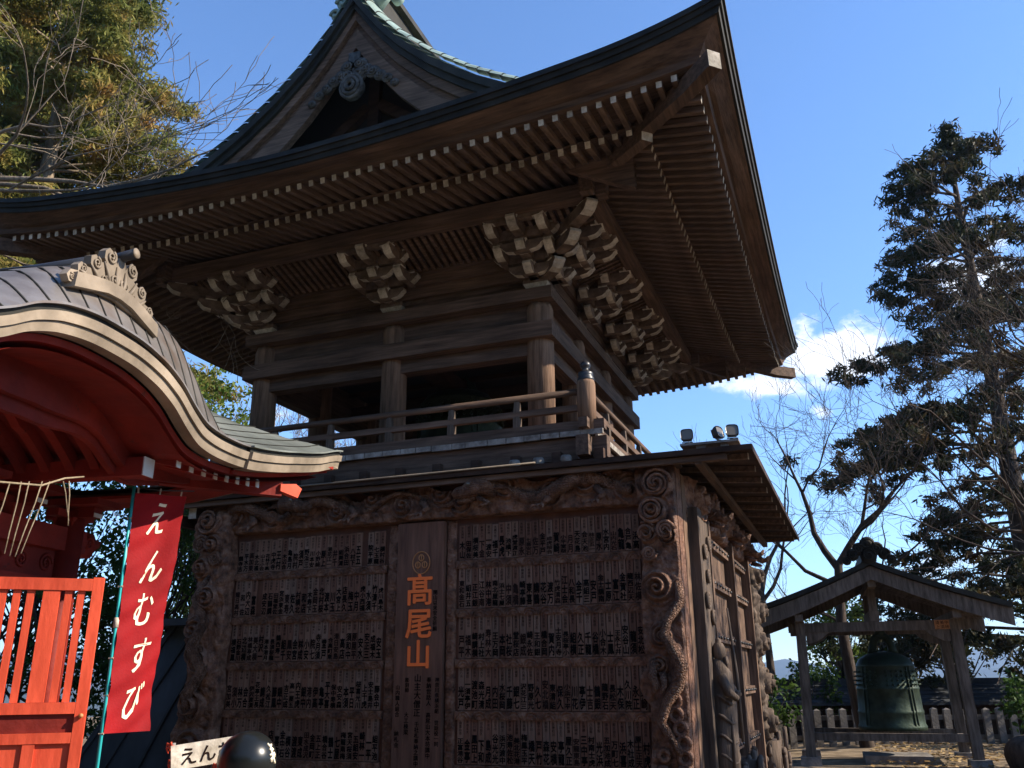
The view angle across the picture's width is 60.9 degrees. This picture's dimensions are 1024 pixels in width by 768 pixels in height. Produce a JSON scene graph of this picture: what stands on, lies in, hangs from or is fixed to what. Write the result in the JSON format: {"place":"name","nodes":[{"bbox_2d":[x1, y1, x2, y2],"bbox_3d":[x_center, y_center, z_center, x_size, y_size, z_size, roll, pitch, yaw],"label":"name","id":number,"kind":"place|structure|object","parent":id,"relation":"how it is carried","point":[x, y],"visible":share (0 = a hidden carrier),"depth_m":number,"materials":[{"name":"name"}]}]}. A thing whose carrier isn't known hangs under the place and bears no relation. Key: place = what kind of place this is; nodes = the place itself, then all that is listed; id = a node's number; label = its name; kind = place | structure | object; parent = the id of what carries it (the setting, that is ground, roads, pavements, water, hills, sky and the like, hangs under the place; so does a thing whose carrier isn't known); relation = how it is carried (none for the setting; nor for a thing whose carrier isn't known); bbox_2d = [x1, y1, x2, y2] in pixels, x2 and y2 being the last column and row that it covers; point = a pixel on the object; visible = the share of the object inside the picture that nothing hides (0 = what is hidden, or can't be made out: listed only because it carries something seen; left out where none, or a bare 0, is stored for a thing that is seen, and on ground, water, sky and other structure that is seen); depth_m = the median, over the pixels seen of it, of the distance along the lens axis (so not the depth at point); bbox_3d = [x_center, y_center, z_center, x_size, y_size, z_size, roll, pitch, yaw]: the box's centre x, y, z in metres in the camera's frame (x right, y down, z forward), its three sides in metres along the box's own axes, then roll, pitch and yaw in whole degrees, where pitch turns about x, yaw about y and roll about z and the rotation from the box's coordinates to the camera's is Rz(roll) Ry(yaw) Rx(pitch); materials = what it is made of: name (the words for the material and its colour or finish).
{"place":"outdoors","nodes":[
{"label":"outdoors","id":0,"kind":"place"},
{"bbox_2d":[0,248,342,714],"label":"vermilion gate","id":1,"kind":"structure","parent":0,"point":[98,381],"depth_m":6.03,"materials":[{"name":"red wood"}]},
{"bbox_2d":[0,476,83,556],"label":"hanging rope","id":2,"kind":"object","parent":1,"relation":"hanging from","point":[28,484],"visible":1,"depth_m":4.86,"materials":[{"name":"fabric"}]},
{"bbox_2d":[0,577,104,767],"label":"lattice gate leaf","id":3,"kind":"object","parent":1,"relation":"attached to","point":[50,734],"visible":1,"depth_m":4.48,"materials":[{"name":"paint"}]},
{"bbox_2d":[0,648,1023,716],"bbox_3d":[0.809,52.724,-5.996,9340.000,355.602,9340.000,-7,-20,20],"label":"mountains","id":4,"kind":"structure","parent":0,"point":[781,671],"depth_m":2823.49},
{"bbox_2d":[0,0,1023,665],"label":"sky","id":5,"kind":"structure","parent":0,"point":[828,86],"materials":[{"name":"blue"}]},
{"bbox_2d":[82,717,1009,767],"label":"ground","id":6,"kind":"structure","parent":0,"point":[840,755],"depth_m":17.43,"materials":[{"name":"soil"}]},
{"bbox_2d":[0,65,79,171],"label":"conifer tree","id":7,"kind":"object","parent":6,"relation":"on","point":[34,110],"visible":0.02,"depth_m":29.42,"materials":[{"name":"green plant"}]},
{"bbox_2d":[0,481,168,738],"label":"evergreen tree","id":8,"kind":"object","parent":6,"relation":"on","point":[100,653],"visible":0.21,"depth_m":14.36,"materials":[{"name":"green plant"}]},
{"bbox_2d":[0,0,249,408],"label":"conifer tree","id":9,"kind":"object","parent":6,"relation":"on","point":[105,31],"visible":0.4,"depth_m":25.05,"materials":[{"name":"green plant"}]},
{"bbox_2d":[64,485,198,738],"bbox_3d":[-6.030,3.954,14.786,3.068,5.429,2.698,-7,-20,20],"label":"evergreen tree","id":10,"kind":"object","parent":6,"relation":"on","point":[186,535],"visible":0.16,"depth_m":14.61,"materials":[{"name":"green plant"}]},
{"bbox_2d":[0,0,284,382],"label":"bare tree","id":11,"kind":"object","parent":6,"relation":"on","point":[6,181],"visible":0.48,"depth_m":14.94,"materials":[{"name":"brown plant"}]},
{"bbox_2d":[165,364,252,617],"bbox_3d":[-7.291,3.841,20.532,3.896,9.325,3.982,14,-23,-37],"label":"evergreen tree","id":12,"kind":"object","parent":6,"relation":"on","point":[228,390],"visible":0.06,"depth_m":21.35,"materials":[{"name":"green plant"}]},
{"bbox_2d":[107,382,355,558],"bbox_3d":[-8.878,5.073,30.112,9.185,13.119,8.495,-7,-20,20],"label":"bare tree","id":13,"kind":"object","parent":6,"relation":"on","point":[284,415],"visible":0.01,"depth_m":29.27,"materials":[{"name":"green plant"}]},
{"bbox_2d":[276,405,354,447],"bbox_3d":[-6.197,4.898,30.178,5.699,13.452,9.708,3,-19,-11],"label":"bare tree","id":14,"kind":"object","parent":6,"relation":"on","point":[307,429],"visible":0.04,"depth_m":32.17,"materials":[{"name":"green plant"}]},
{"bbox_2d":[0,0,797,767],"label":"bell tower","id":15,"kind":"structure","parent":6,"relation":"on","point":[388,212],"depth_m":12.03,"materials":[{"name":"brown wood"}]},
{"bbox_2d":[415,377,503,438],"bbox_3d":[-0.877,0.578,14.664,1.520,1.769,1.520,-7,-20,20],"label":"temple bell","id":16,"kind":"object","parent":15,"relation":"hanging from","point":[471,393],"visible":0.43,"depth_m":14.12,"materials":[{"name":"black metal"}]},
{"bbox_2d":[170,443,798,767],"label":"donor board hall","id":17,"kind":"structure","parent":6,"relation":"on","point":[604,612],"depth_m":10.22,"materials":[{"name":"brown wood"}]},
{"bbox_2d":[680,438,740,449],"bbox_3d":[2.206,0.732,9.684,0.640,0.155,0.180,-7,-20,20],"label":"mounting bar","id":18,"kind":"object","parent":17,"relation":"on","point":[716,443],"visible":0.57,"depth_m":9.67,"materials":[{"name":"silver metal"}]},
{"bbox_2d":[680,429,692,443],"bbox_3d":[1.975,0.603,9.837,0.144,0.189,0.112,-5,-19,14],"label":"floodlight","id":19,"kind":"object","parent":18,"relation":"on","point":[686,435],"visible":0.96,"depth_m":9.81,"materials":[{"name":"black metal"}]},
{"bbox_2d":[710,426,724,439],"bbox_3d":[2.295,0.565,9.732,0.144,0.189,0.112,17,-25,-42],"label":"floodlight","id":20,"kind":"object","parent":18,"relation":"on","point":[717,432],"visible":0.91,"depth_m":9.71,"materials":[{"name":"black metal"}]},
{"bbox_2d":[725,424,738,438],"bbox_3d":[2.439,0.542,9.668,0.144,0.189,0.112,-3,-19,6],"label":"floodlight","id":21,"kind":"object","parent":18,"relation":"on","point":[731,430],"visible":0.97,"depth_m":9.64,"materials":[{"name":"black metal"}]},
{"bbox_2d":[711,539,744,749],"bbox_3d":[2.697,3.615,11.123,0.155,3.300,1.900,-7,-20,20],"label":"door","id":22,"kind":"structure","parent":17,"relation":"in","point":[719,555],"depth_m":11.71,"materials":[{"name":"brown wood"}]},
{"bbox_2d":[734,559,760,748],"bbox_3d":[3.420,4.205,12.892,0.155,3.300,1.700,-7,-20,20],"label":"door","id":23,"kind":"structure","parent":17,"relation":"in","point":[754,735],"depth_m":13.32,"materials":[{"name":"brown wood"}]},
{"bbox_2d":[768,675,802,733],"bbox_3d":[5.680,7.228,19.272,1.589,1.908,1.388,5,-19,-17],"label":"shrub","id":24,"kind":"object","parent":6,"relation":"on","point":[783,716],"visible":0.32,"depth_m":19.19,"materials":[{"name":"green plant"}]},
{"bbox_2d":[739,379,873,735],"bbox_3d":[7.564,4.673,23.936,3.739,9.701,5.001,12,-22,-32],"label":"bare tree","id":25,"kind":"object","parent":6,"relation":"on","point":[769,661],"visible":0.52,"depth_m":23.31,"materials":[{"name":"brown plant"}]},
{"bbox_2d":[785,658,848,715],"bbox_3d":[7.661,7.980,21.883,1.676,2.117,1.319,-7,-20,20],"label":"shrub","id":26,"kind":"object","parent":6,"relation":"on","point":[828,677],"visible":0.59,"depth_m":21.75,"materials":[{"name":"green plant"}]},
{"bbox_2d":[668,324,1015,747],"bbox_3d":[7.195,3.259,19.187,7.743,9.385,5.493,-7,-20,20],"label":"bare tree","id":27,"kind":"object","parent":6,"relation":"on","point":[846,649],"visible":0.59,"depth_m":19.73,"materials":[{"name":"brown plant"}]},
{"bbox_2d":[804,596,885,678],"bbox_3d":[8.663,7.255,22.805,2.336,4.068,2.206,-7,-20,20],"label":"evergreen tree","id":28,"kind":"object","parent":6,"relation":"on","point":[855,649],"visible":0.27,"depth_m":22.82,"materials":[{"name":"green plant"}]},
{"bbox_2d":[750,88,1023,594],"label":"bare tree","id":29,"kind":"object","parent":6,"relation":"on","point":[1015,501],"visible":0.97,"depth_m":15.49,"materials":[{"name":"brown plant"}]},
{"bbox_2d":[761,537,1015,767],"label":"bell pavilion","id":30,"kind":"structure","parent":6,"relation":"on","point":[953,611],"depth_m":15.98,"materials":[{"name":"brown wood"}]},
{"bbox_2d":[853,631,927,731],"bbox_3d":[7.115,5.582,16.583,1.200,1.848,1.200,-7,-20,20],"label":"temple bell","id":31,"kind":"object","parent":30,"relation":"hanging from","point":[888,692],"visible":0.98,"depth_m":16.11,"materials":[{"name":"green metal"}]},
{"bbox_2d":[769,677,1023,741],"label":"roofed wall","id":32,"kind":"structure","parent":6,"relation":"on","point":[988,693],"depth_m":21.75,"materials":[{"name":"wood"}]},
{"bbox_2d":[862,751,934,764],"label":"stone plinth","id":33,"kind":"structure","parent":6,"relation":"on","point":[869,757],"depth_m":15.78,"materials":[{"name":"grey stone"}]},
{"bbox_2d":[774,707,1023,748],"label":"picket fence","id":34,"kind":"object","parent":6,"relation":"on","point":[989,736],"visible":0.15,"depth_m":19.61,"materials":[{"name":"wood"}]},
{"bbox_2d":[778,117,1023,689],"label":"cedar tree","id":35,"kind":"object","parent":6,"relation":"on","point":[949,143],"visible":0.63,"depth_m":27.10,"materials":[{"name":"green plant"}]},
{"bbox_2d":[869,742,1005,767],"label":"fallen leaves","id":36,"kind":"object","parent":6,"relation":"on","point":[943,753],"visible":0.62,"depth_m":16.84,"materials":[{"name":"brown plant"}]},
{"bbox_2d":[915,617,1003,733],"bbox_3d":[11.013,6.906,21.440,2.019,3.823,1.918,-7,-20,20],"label":"evergreen tree","id":37,"kind":"object","parent":6,"relation":"on","point":[936,655],"visible":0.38,"depth_m":21.22,"materials":[{"name":"green plant"}]},
{"bbox_2d":[991,667,1023,734],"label":"shrub","id":38,"kind":"object","parent":6,"relation":"on","point":[1014,704],"visible":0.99,"depth_m":18.29,"materials":[{"name":"green plant"}]},
{"bbox_2d":[1002,561,1023,677],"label":"evergreen tree","id":39,"kind":"object","parent":6,"relation":"on","point":[1020,662],"visible":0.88,"depth_m":20.66,"materials":[{"name":"green plant"}]},
{"bbox_2d":[1004,734,1023,767],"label":"boulder","id":40,"kind":"object","parent":6,"relation":"on","point":[1014,752],"visible":1,"depth_m":14.55,"materials":[{"name":"stone"}]},
{"label":"paved court","id":41,"kind":"structure","parent":0,"visible":0},
{"bbox_2d":[95,486,193,767],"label":"banner","id":42,"kind":"object","parent":41,"relation":"on","point":[151,549],"visible":1,"depth_m":6.44,"materials":[{"name":"red fabric"}]},
{"bbox_2d":[166,736,231,767],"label":"wooden sign","id":43,"kind":"object","parent":41,"relation":"on","point":[196,754],"visible":0.54,"depth_m":4.75,"materials":[{"name":"wood"}]},
{"bbox_2d":[217,731,276,767],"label":"lacquered ball","id":44,"kind":"object","parent":41,"relation":"on","point":[250,749],"visible":1,"depth_m":4.52,"materials":[{"name":"black paint"}]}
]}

